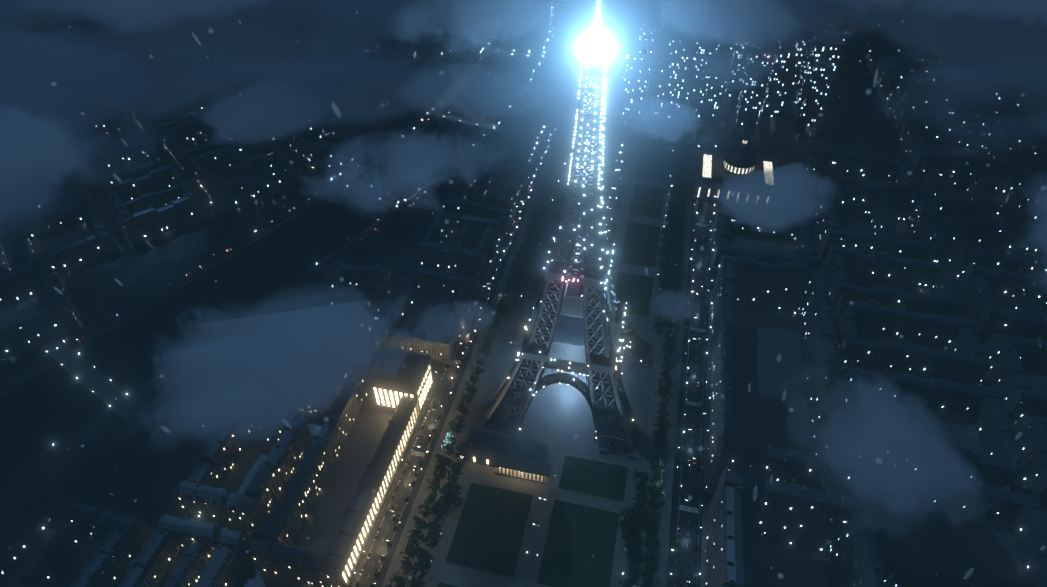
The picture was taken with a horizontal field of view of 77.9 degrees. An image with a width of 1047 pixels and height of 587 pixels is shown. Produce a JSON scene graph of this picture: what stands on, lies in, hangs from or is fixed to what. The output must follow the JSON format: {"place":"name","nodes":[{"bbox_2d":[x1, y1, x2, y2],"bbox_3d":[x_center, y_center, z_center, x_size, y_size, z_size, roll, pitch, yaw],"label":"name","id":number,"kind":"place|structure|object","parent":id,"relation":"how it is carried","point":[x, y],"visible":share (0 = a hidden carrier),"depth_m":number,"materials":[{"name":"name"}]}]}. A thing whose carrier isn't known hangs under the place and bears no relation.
{"place":"outdoors","nodes":[
{"label":"outdoors","id":0,"kind":"place"},
{"bbox_2d":[0,0,557,484],"bbox_3d":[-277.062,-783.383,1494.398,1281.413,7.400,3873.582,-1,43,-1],"label":"river","id":1,"kind":"structure","parent":0,"point":[70,396],"depth_m":653.79,"materials":[{"name":"blue liquid"}]},
{"bbox_2d":[0,0,1046,586],"bbox_3d":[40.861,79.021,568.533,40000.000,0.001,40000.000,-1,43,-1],"label":"road","id":2,"kind":"structure","parent":0,"point":[102,458],"depth_m":689.53,"materials":[{"name":"grey asphalt"}]},
{"bbox_2d":[336,348,433,586],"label":"palace facade","id":3,"kind":"structure","parent":2,"relation":"on","point":[413,377],"depth_m":522.10,"materials":[{"name":"stone"}]},
{"bbox_2d":[62,3,709,586],"bbox_3d":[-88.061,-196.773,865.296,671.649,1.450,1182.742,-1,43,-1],"label":"cars","id":4,"kind":"object","parent":2,"relation":"on","point":[462,361],"depth_m":559.52,"materials":[{"name":"black paint"}]},
{"bbox_2d":[0,0,1046,586],"bbox_3d":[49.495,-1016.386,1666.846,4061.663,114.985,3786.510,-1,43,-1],"label":"city blocks","id":5,"kind":"structure","parent":2,"relation":"on","point":[898,250],"depth_m":593.76,"materials":[{"name":"concrete"}]},
{"bbox_2d":[0,7,1046,586],"bbox_3d":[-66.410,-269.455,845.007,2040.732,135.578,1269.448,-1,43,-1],"label":"street lamps","id":6,"kind":"object","parent":2,"relation":"on","point":[464,353],"depth_m":593.78,"materials":[{"name":"grey"}]},
{"bbox_2d":[358,132,709,586],"bbox_3d":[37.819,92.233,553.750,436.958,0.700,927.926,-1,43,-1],"label":"esplanade gardens","id":7,"kind":"object","parent":2,"relation":"on","point":[487,524],"depth_m":515.40,"materials":[{"name":"green plant"}]},
{"bbox_2d":[389,571,405,586],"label":"tree","id":8,"kind":"object","parent":7,"relation":"on","point":[399,580],"visible":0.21,"depth_m":432.62,"materials":[{"name":"green plant"}]},
{"bbox_2d":[400,555,412,574],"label":"tree","id":9,"kind":"object","parent":7,"relation":"on","point":[405,566],"depth_m":441.83,"materials":[{"name":"green plant"}]},
{"bbox_2d":[400,543,417,560],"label":"tree","id":10,"kind":"object","parent":7,"relation":"on","point":[411,552],"depth_m":447.81,"materials":[{"name":"green plant"}]},
{"bbox_2d":[407,525,423,546],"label":"tree","id":11,"kind":"object","parent":7,"relation":"on","point":[415,533],"depth_m":453.51,"materials":[{"name":"green plant"}]},
{"bbox_2d":[408,576,424,586],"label":"tree","id":12,"kind":"object","parent":7,"relation":"on","point":[414,582],"depth_m":431.02,"materials":[{"name":"green plant"}]},
{"bbox_2d":[410,556,430,577],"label":"tree","id":13,"kind":"object","parent":7,"relation":"on","point":[423,564],"depth_m":436.73,"materials":[{"name":"green plant"}]},
{"bbox_2d":[413,516,428,529],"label":"tree","id":14,"kind":"object","parent":7,"relation":"on","point":[421,523],"depth_m":463.19,"materials":[{"name":"green plant"}]},
{"bbox_2d":[417,547,432,561],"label":"tree","id":15,"kind":"object","parent":7,"relation":"on","point":[422,552],"depth_m":445.61,"materials":[{"name":"green plant"}]},
{"bbox_2d":[418,501,434,517],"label":"tree","id":16,"kind":"object","parent":7,"relation":"on","point":[427,511],"depth_m":467.03,"materials":[{"name":"green plant"}]},
{"bbox_2d":[424,491,436,504],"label":"tree","id":17,"kind":"object","parent":7,"relation":"on","point":[430,498],"depth_m":479.54,"materials":[{"name":"green plant"}]},
{"bbox_2d":[423,532,441,547],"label":"tree","id":18,"kind":"object","parent":7,"relation":"on","point":[427,538],"depth_m":452.17,"materials":[{"name":"green plant"}]},
{"bbox_2d":[427,476,440,491],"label":"tree","id":19,"kind":"object","parent":7,"relation":"on","point":[434,482],"depth_m":484.95,"materials":[{"name":"green plant"}]},
{"bbox_2d":[428,517,443,535],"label":"tree","id":20,"kind":"object","parent":7,"relation":"on","point":[434,528],"depth_m":459.95,"materials":[{"name":"green plant"}]},
{"bbox_2d":[432,462,447,478],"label":"tree","id":21,"kind":"object","parent":7,"relation":"on","point":[440,471],"depth_m":492.04,"materials":[{"name":"green plant"}]},
{"bbox_2d":[432,501,448,519],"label":"tree","id":22,"kind":"object","parent":7,"relation":"on","point":[440,512],"depth_m":467.20,"materials":[{"name":"green plant"}]},
{"bbox_2d":[433,453,452,467],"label":"tree","id":23,"kind":"object","parent":7,"relation":"on","point":[445,460],"depth_m":498.19,"materials":[{"name":"green plant"}]},
{"bbox_2d":[438,493,451,507],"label":"tree","id":24,"kind":"object","parent":7,"relation":"on","point":[443,499],"depth_m":476.33,"materials":[{"name":"green plant"}]},
{"bbox_2d":[439,479,456,494],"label":"tree","id":25,"kind":"object","parent":7,"relation":"on","point":[445,485],"depth_m":481.30,"materials":[{"name":"green plant"}]},
{"bbox_2d":[442,442,453,455],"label":"tree","id":26,"kind":"object","parent":7,"relation":"on","point":[448,449],"depth_m":507.89,"materials":[{"name":"green plant"}]},
{"bbox_2d":[443,432,457,445],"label":"tree","id":27,"kind":"object","parent":7,"relation":"on","point":[451,439],"depth_m":514.88,"materials":[{"name":"green plant"}]},
{"bbox_2d":[444,465,462,480],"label":"tree","id":28,"kind":"object","parent":7,"relation":"on","point":[455,474],"depth_m":487.77,"materials":[{"name":"green plant"}]},
{"bbox_2d":[445,484,462,498],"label":"tree","id":29,"kind":"object","parent":7,"relation":"on","point":[457,487],"depth_m":478.65,"materials":[{"name":"green plant"}]},
{"bbox_2d":[447,488,463,506],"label":"tree","id":30,"kind":"object","parent":7,"relation":"on","point":[457,500],"depth_m":475.13,"materials":[{"name":"green plant"}]},
{"bbox_2d":[448,420,464,433],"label":"tree","id":31,"kind":"object","parent":7,"relation":"on","point":[458,427],"depth_m":522.22,"materials":[{"name":"green plant"}]},
{"bbox_2d":[450,459,464,471],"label":"tree","id":32,"kind":"object","parent":7,"relation":"on","point":[458,464],"depth_m":498.23,"materials":[{"name":"green plant"}]},
{"bbox_2d":[452,414,465,422],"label":"tree","id":33,"kind":"object","parent":7,"relation":"on","point":[460,417],"depth_m":530.47,"materials":[{"name":"green plant"}]},
{"bbox_2d":[454,442,468,459],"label":"tree","id":34,"kind":"object","parent":7,"relation":"on","point":[460,455],"depth_m":503.09,"materials":[{"name":"green plant"}]},
{"bbox_2d":[456,401,468,415],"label":"tree","id":35,"kind":"object","parent":7,"relation":"on","point":[462,409],"depth_m":537.44,"materials":[{"name":"green plant"}]},
{"bbox_2d":[460,390,474,403],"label":"tree","id":36,"kind":"object","parent":7,"relation":"on","point":[465,396],"depth_m":545.14,"materials":[{"name":"green plant"}]},
{"bbox_2d":[463,382,477,393],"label":"tree","id":37,"kind":"object","parent":7,"relation":"on","point":[468,388],"depth_m":551.95,"materials":[{"name":"green plant"}]},
{"bbox_2d":[466,375,478,384],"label":"tree","id":38,"kind":"object","parent":7,"relation":"on","point":[473,379],"depth_m":561.45,"materials":[{"name":"green plant"}]},
{"bbox_2d":[471,365,483,376],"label":"tree","id":39,"kind":"object","parent":7,"relation":"on","point":[477,370],"depth_m":566.77,"materials":[{"name":"green plant"}]},
{"bbox_2d":[475,356,485,366],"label":"tree","id":40,"kind":"object","parent":7,"relation":"on","point":[479,360],"depth_m":576.53,"materials":[{"name":"green plant"}]},
{"bbox_2d":[476,346,491,357],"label":"tree","id":41,"kind":"object","parent":7,"relation":"on","point":[484,352],"depth_m":581.37,"materials":[{"name":"green plant"}]},
{"bbox_2d":[481,336,492,350],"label":"tree","id":42,"kind":"object","parent":7,"relation":"on","point":[486,345],"depth_m":588.95,"materials":[{"name":"green plant"}]},
{"bbox_2d":[483,332,495,340],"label":"tree","id":43,"kind":"object","parent":7,"relation":"on","point":[493,335],"depth_m":597.08,"materials":[{"name":"green plant"}]},
{"bbox_2d":[487,322,501,333],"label":"tree","id":44,"kind":"object","parent":7,"relation":"on","point":[493,326],"depth_m":602.68,"materials":[{"name":"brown plant"}]},
{"bbox_2d":[492,316,499,324],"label":"tree","id":45,"kind":"object","parent":7,"relation":"on","point":[495,320],"depth_m":615.32,"materials":[{"name":"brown plant"}]},
{"bbox_2d":[494,308,503,316],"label":"tree","id":46,"kind":"object","parent":7,"relation":"on","point":[499,312],"depth_m":619.69,"materials":[{"name":"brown plant"}]},
{"bbox_2d":[495,299,507,310],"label":"tree","id":47,"kind":"object","parent":7,"relation":"on","point":[503,306],"depth_m":629.59,"materials":[{"name":"green plant"}]},
{"bbox_2d":[498,293,509,301],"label":"tree","id":48,"kind":"object","parent":7,"relation":"on","point":[504,297],"depth_m":635.28,"materials":[{"name":"green plant"}]},
{"bbox_2d":[501,288,510,296],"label":"tree","id":49,"kind":"object","parent":7,"relation":"on","point":[506,291],"depth_m":644.05,"materials":[{"name":"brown plant"}]},
{"bbox_2d":[457,425,555,483],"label":"building","id":50,"kind":"structure","parent":7,"relation":"on","point":[482,449],"depth_m":502.68,"materials":[{"name":"stone"}]},
{"bbox_2d":[511,295,519,306],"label":"tree","id":51,"kind":"object","parent":7,"relation":"on","point":[514,301],"depth_m":631.83,"materials":[{"name":"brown plant"}]},
{"bbox_2d":[526,259,536,265],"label":"tree","id":52,"kind":"object","parent":7,"relation":"on","point":[532,262],"depth_m":675.34,"materials":[{"name":"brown plant"}]},
{"bbox_2d":[544,198,551,205],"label":"tree","id":53,"kind":"object","parent":7,"relation":"on","point":[548,202],"depth_m":754.50,"materials":[{"name":"brown plant"}]},
{"bbox_2d":[553,174,562,181],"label":"tree","id":54,"kind":"object","parent":7,"relation":"on","point":[556,179],"depth_m":791.22,"materials":[{"name":"brown plant"}]},
{"bbox_2d":[554,163,564,172],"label":"tree","id":55,"kind":"object","parent":7,"relation":"on","point":[561,166],"depth_m":803.63,"materials":[{"name":"brown plant"}]},
{"bbox_2d":[554,170,564,177],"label":"tree","id":56,"kind":"object","parent":7,"relation":"on","point":[559,173],"depth_m":797.71,"materials":[{"name":"brown plant"}]},
{"bbox_2d":[556,139,566,144],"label":"tree","id":57,"kind":"object","parent":7,"relation":"on","point":[564,142],"depth_m":851.93,"materials":[{"name":"green plant"}]},
{"bbox_2d":[559,133,568,141],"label":"tree","id":58,"kind":"object","parent":7,"relation":"on","point":[562,137],"depth_m":857.70,"materials":[{"name":"green plant"}]},
{"bbox_2d":[561,149,571,156],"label":"tree","id":59,"kind":"object","parent":7,"relation":"on","point":[567,152],"depth_m":836.00,"materials":[{"name":"green plant"}]},
{"bbox_2d":[617,508,634,523],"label":"tree","id":60,"kind":"object","parent":7,"relation":"on","point":[629,515],"depth_m":465.64,"materials":[{"name":"green plant"}]},
{"bbox_2d":[618,576,636,586],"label":"tree","id":61,"kind":"object","parent":7,"relation":"on","point":[628,581],"depth_m":431.30,"materials":[{"name":"green plant"}]},
{"bbox_2d":[621,524,637,542],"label":"tree","id":62,"kind":"object","parent":7,"relation":"on","point":[631,531],"depth_m":455.07,"materials":[{"name":"green plant"}]},
{"bbox_2d":[625,562,639,577],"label":"tree","id":63,"kind":"object","parent":7,"relation":"on","point":[633,569],"depth_m":439.19,"materials":[{"name":"green plant"}]},
{"bbox_2d":[625,544,643,563],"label":"tree","id":64,"kind":"object","parent":7,"relation":"on","point":[634,555],"depth_m":444.34,"materials":[{"name":"green plant"}]},
{"bbox_2d":[627,534,643,549],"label":"tree","id":65,"kind":"object","parent":7,"relation":"on","point":[637,543],"depth_m":451.10,"materials":[{"name":"green plant"}]},
{"bbox_2d":[628,507,642,518],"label":"tree","id":66,"kind":"object","parent":7,"relation":"on","point":[636,516],"depth_m":466.72,"materials":[{"name":"green plant"}]},
{"bbox_2d":[630,520,642,534],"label":"tree","id":67,"kind":"object","parent":7,"relation":"on","point":[633,524],"depth_m":462.43,"materials":[{"name":"green plant"}]},
{"bbox_2d":[631,504,648,523],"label":"tree","id":68,"kind":"object","parent":7,"relation":"on","point":[641,511],"depth_m":466.42,"materials":[{"name":"green plant"}]},
{"bbox_2d":[634,477,646,496],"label":"tree","id":69,"kind":"object","parent":7,"relation":"on","point":[642,489],"depth_m":482.77,"materials":[{"name":"green plant"}]},
{"bbox_2d":[632,493,648,508],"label":"tree","id":70,"kind":"object","parent":7,"relation":"on","point":[639,499],"depth_m":475.18,"materials":[{"name":"green plant"}]},
{"bbox_2d":[632,468,648,481],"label":"tree","id":71,"kind":"object","parent":7,"relation":"on","point":[640,474],"depth_m":488.46,"materials":[{"name":"green plant"}]},
{"bbox_2d":[641,565,657,584],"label":"tree","id":72,"kind":"object","parent":7,"relation":"on","point":[647,573],"depth_m":434.42,"materials":[{"name":"green plant"}]},
{"bbox_2d":[643,552,655,567],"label":"tree","id":73,"kind":"object","parent":7,"relation":"on","point":[650,559],"depth_m":444.09,"materials":[{"name":"green plant"}]},
{"bbox_2d":[644,533,660,551],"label":"tree","id":74,"kind":"object","parent":7,"relation":"on","point":[655,546],"depth_m":450.39,"materials":[{"name":"green plant"}]},
{"bbox_2d":[643,519,662,537],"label":"tree","id":75,"kind":"object","parent":7,"relation":"on","point":[654,529],"depth_m":459.06,"materials":[{"name":"green plant"}]},
{"bbox_2d":[646,499,661,512],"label":"tree","id":76,"kind":"object","parent":7,"relation":"on","point":[656,505],"depth_m":473.06,"materials":[{"name":"green plant"}]},
{"bbox_2d":[647,514,660,525],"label":"tree","id":77,"kind":"object","parent":7,"relation":"on","point":[650,518],"depth_m":466.69,"materials":[{"name":"green plant"}]},
{"bbox_2d":[648,486,664,498],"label":"tree","id":78,"kind":"object","parent":7,"relation":"on","point":[656,494],"depth_m":480.52,"materials":[{"name":"green plant"}]},
{"bbox_2d":[649,459,665,473],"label":"tree","id":79,"kind":"object","parent":7,"relation":"on","point":[654,466],"depth_m":493.08,"materials":[{"name":"green plant"}]},
{"bbox_2d":[652,473,662,486],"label":"tree","id":80,"kind":"object","parent":7,"relation":"on","point":[657,480],"depth_m":487.59,"materials":[{"name":"green plant"}]},
{"bbox_2d":[650,450,664,463],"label":"tree","id":81,"kind":"object","parent":7,"relation":"on","point":[655,458],"depth_m":503.72,"materials":[{"name":"green plant"}]},
{"bbox_2d":[652,321,663,328],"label":"tree","id":82,"kind":"object","parent":7,"relation":"on","point":[658,325],"depth_m":612.21,"materials":[{"name":"green plant"}]},
{"bbox_2d":[654,312,665,320],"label":"tree","id":83,"kind":"object","parent":7,"relation":"on","point":[661,316],"depth_m":618.36,"materials":[{"name":"green plant"}]},
{"bbox_2d":[653,426,667,440],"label":"tree","id":84,"kind":"object","parent":7,"relation":"on","point":[660,431],"depth_m":517.42,"materials":[{"name":"green plant"}]},
{"bbox_2d":[653,437,668,450],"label":"tree","id":85,"kind":"object","parent":7,"relation":"on","point":[662,443],"depth_m":510.21,"materials":[{"name":"green plant"}]},
{"bbox_2d":[656,274,668,284],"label":"tree","id":86,"kind":"object","parent":7,"relation":"on","point":[663,279],"depth_m":654.30,"materials":[{"name":"green plant"}]},
{"bbox_2d":[656,398,668,409],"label":"tree","id":87,"kind":"object","parent":7,"relation":"on","point":[664,405],"depth_m":542.02,"materials":[{"name":"green plant"}]},
{"bbox_2d":[654,385,671,399],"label":"tree","id":88,"kind":"object","parent":7,"relation":"on","point":[664,391],"depth_m":548.14,"materials":[{"name":"green plant"}]},
{"bbox_2d":[654,416,671,427],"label":"tree","id":89,"kind":"object","parent":7,"relation":"on","point":[661,421],"depth_m":524.75,"materials":[{"name":"green plant"}]},
{"bbox_2d":[658,283,667,290],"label":"tree","id":90,"kind":"object","parent":7,"relation":"on","point":[662,287],"depth_m":648.49,"materials":[{"name":"green plant"}]},
{"bbox_2d":[657,408,671,417],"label":"tree","id":91,"kind":"object","parent":7,"relation":"on","point":[666,412],"depth_m":532.67,"materials":[{"name":"green plant"}]},
{"bbox_2d":[658,268,670,276],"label":"tree","id":92,"kind":"object","parent":7,"relation":"on","point":[665,271],"depth_m":661.22,"materials":[{"name":"green plant"}]},
{"bbox_2d":[659,367,670,380],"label":"tree","id":93,"kind":"object","parent":7,"relation":"on","point":[665,373],"depth_m":564.17,"materials":[{"name":"green plant"}]},
{"bbox_2d":[660,229,671,235],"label":"tree","id":94,"kind":"object","parent":7,"relation":"on","point":[663,232],"depth_m":710.69,"materials":[{"name":"green plant"}]},
{"bbox_2d":[658,378,674,388],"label":"tree","id":95,"kind":"object","parent":7,"relation":"on","point":[665,383],"depth_m":553.35,"materials":[{"name":"green plant"}]},
{"bbox_2d":[661,353,673,361],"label":"tree","id":96,"kind":"object","parent":7,"relation":"on","point":[665,358],"depth_m":578.21,"materials":[{"name":"green plant"}]},
{"bbox_2d":[664,327,671,339],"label":"tree","id":97,"kind":"object","parent":7,"relation":"on","point":[668,331],"depth_m":602.34,"materials":[{"name":"green plant"}]},
{"bbox_2d":[661,360,675,370],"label":"tree","id":98,"kind":"object","parent":7,"relation":"on","point":[667,363],"depth_m":568.72,"materials":[{"name":"green plant"}]},
{"bbox_2d":[661,343,676,355],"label":"tree","id":99,"kind":"object","parent":7,"relation":"on","point":[670,348],"depth_m":584.83,"materials":[{"name":"green plant"}]},
{"bbox_2d":[662,214,675,223],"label":"tree","id":100,"kind":"object","parent":7,"relation":"on","point":[668,219],"depth_m":729.84,"materials":[{"name":"green plant"}]},
{"bbox_2d":[662,333,676,344],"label":"tree","id":101,"kind":"object","parent":7,"relation":"on","point":[669,338],"depth_m":592.79,"materials":[{"name":"green plant"}]},
{"bbox_2d":[664,226,676,232],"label":"tree","id":102,"kind":"object","parent":7,"relation":"on","point":[673,228],"depth_m":713.77,"materials":[{"name":"green plant"}]},
{"bbox_2d":[665,320,676,328],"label":"tree","id":103,"kind":"object","parent":7,"relation":"on","point":[670,325],"depth_m":608.58,"materials":[{"name":"green plant"}]},
{"bbox_2d":[666,204,677,211],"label":"tree","id":104,"kind":"object","parent":7,"relation":"on","point":[669,207],"depth_m":744.38,"materials":[{"name":"green plant"}]},
{"bbox_2d":[667,200,678,206],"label":"tree","id":105,"kind":"object","parent":7,"relation":"on","point":[673,202],"depth_m":752.34,"materials":[{"name":"brown plant"}]},
{"bbox_2d":[668,188,679,197],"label":"tree","id":106,"kind":"object","parent":7,"relation":"on","point":[673,192],"depth_m":766.98,"materials":[{"name":"brown plant"}]},
{"bbox_2d":[667,281,681,291],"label":"tree","id":107,"kind":"object","parent":7,"relation":"on","point":[671,285],"depth_m":644.44,"materials":[{"name":"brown plant"}]},
{"bbox_2d":[669,181,680,187],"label":"tree","id":108,"kind":"object","parent":7,"relation":"on","point":[676,184],"depth_m":782.27,"materials":[{"name":"brown plant"}]},
{"bbox_2d":[670,261,681,271],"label":"tree","id":109,"kind":"object","parent":7,"relation":"on","point":[678,265],"depth_m":667.35,"materials":[{"name":"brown plant"}]},
{"bbox_2d":[479,0,650,459],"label":"eiffel tower","id":110,"kind":"structure","parent":2,"relation":"on","point":[609,330],"depth_m":488.86,"materials":[{"name":"grey metal"}]},
{"bbox_2d":[693,137,780,207],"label":"domed hall","id":111,"kind":"structure","parent":2,"relation":"on","point":[712,170],"depth_m":768.09,"materials":[{"name":"stone"}]},
{"bbox_2d":[0,0,1046,542],"label":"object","id":112,"kind":"structure","parent":0,"point":[27,147],"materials":[{"name":"grey"}]},
{"bbox_2d":[50,11,1046,586],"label":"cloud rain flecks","id":113,"kind":"object","parent":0,"point":[338,115],"visible":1,"depth_m":36.36,"materials":[{"name":"white"}]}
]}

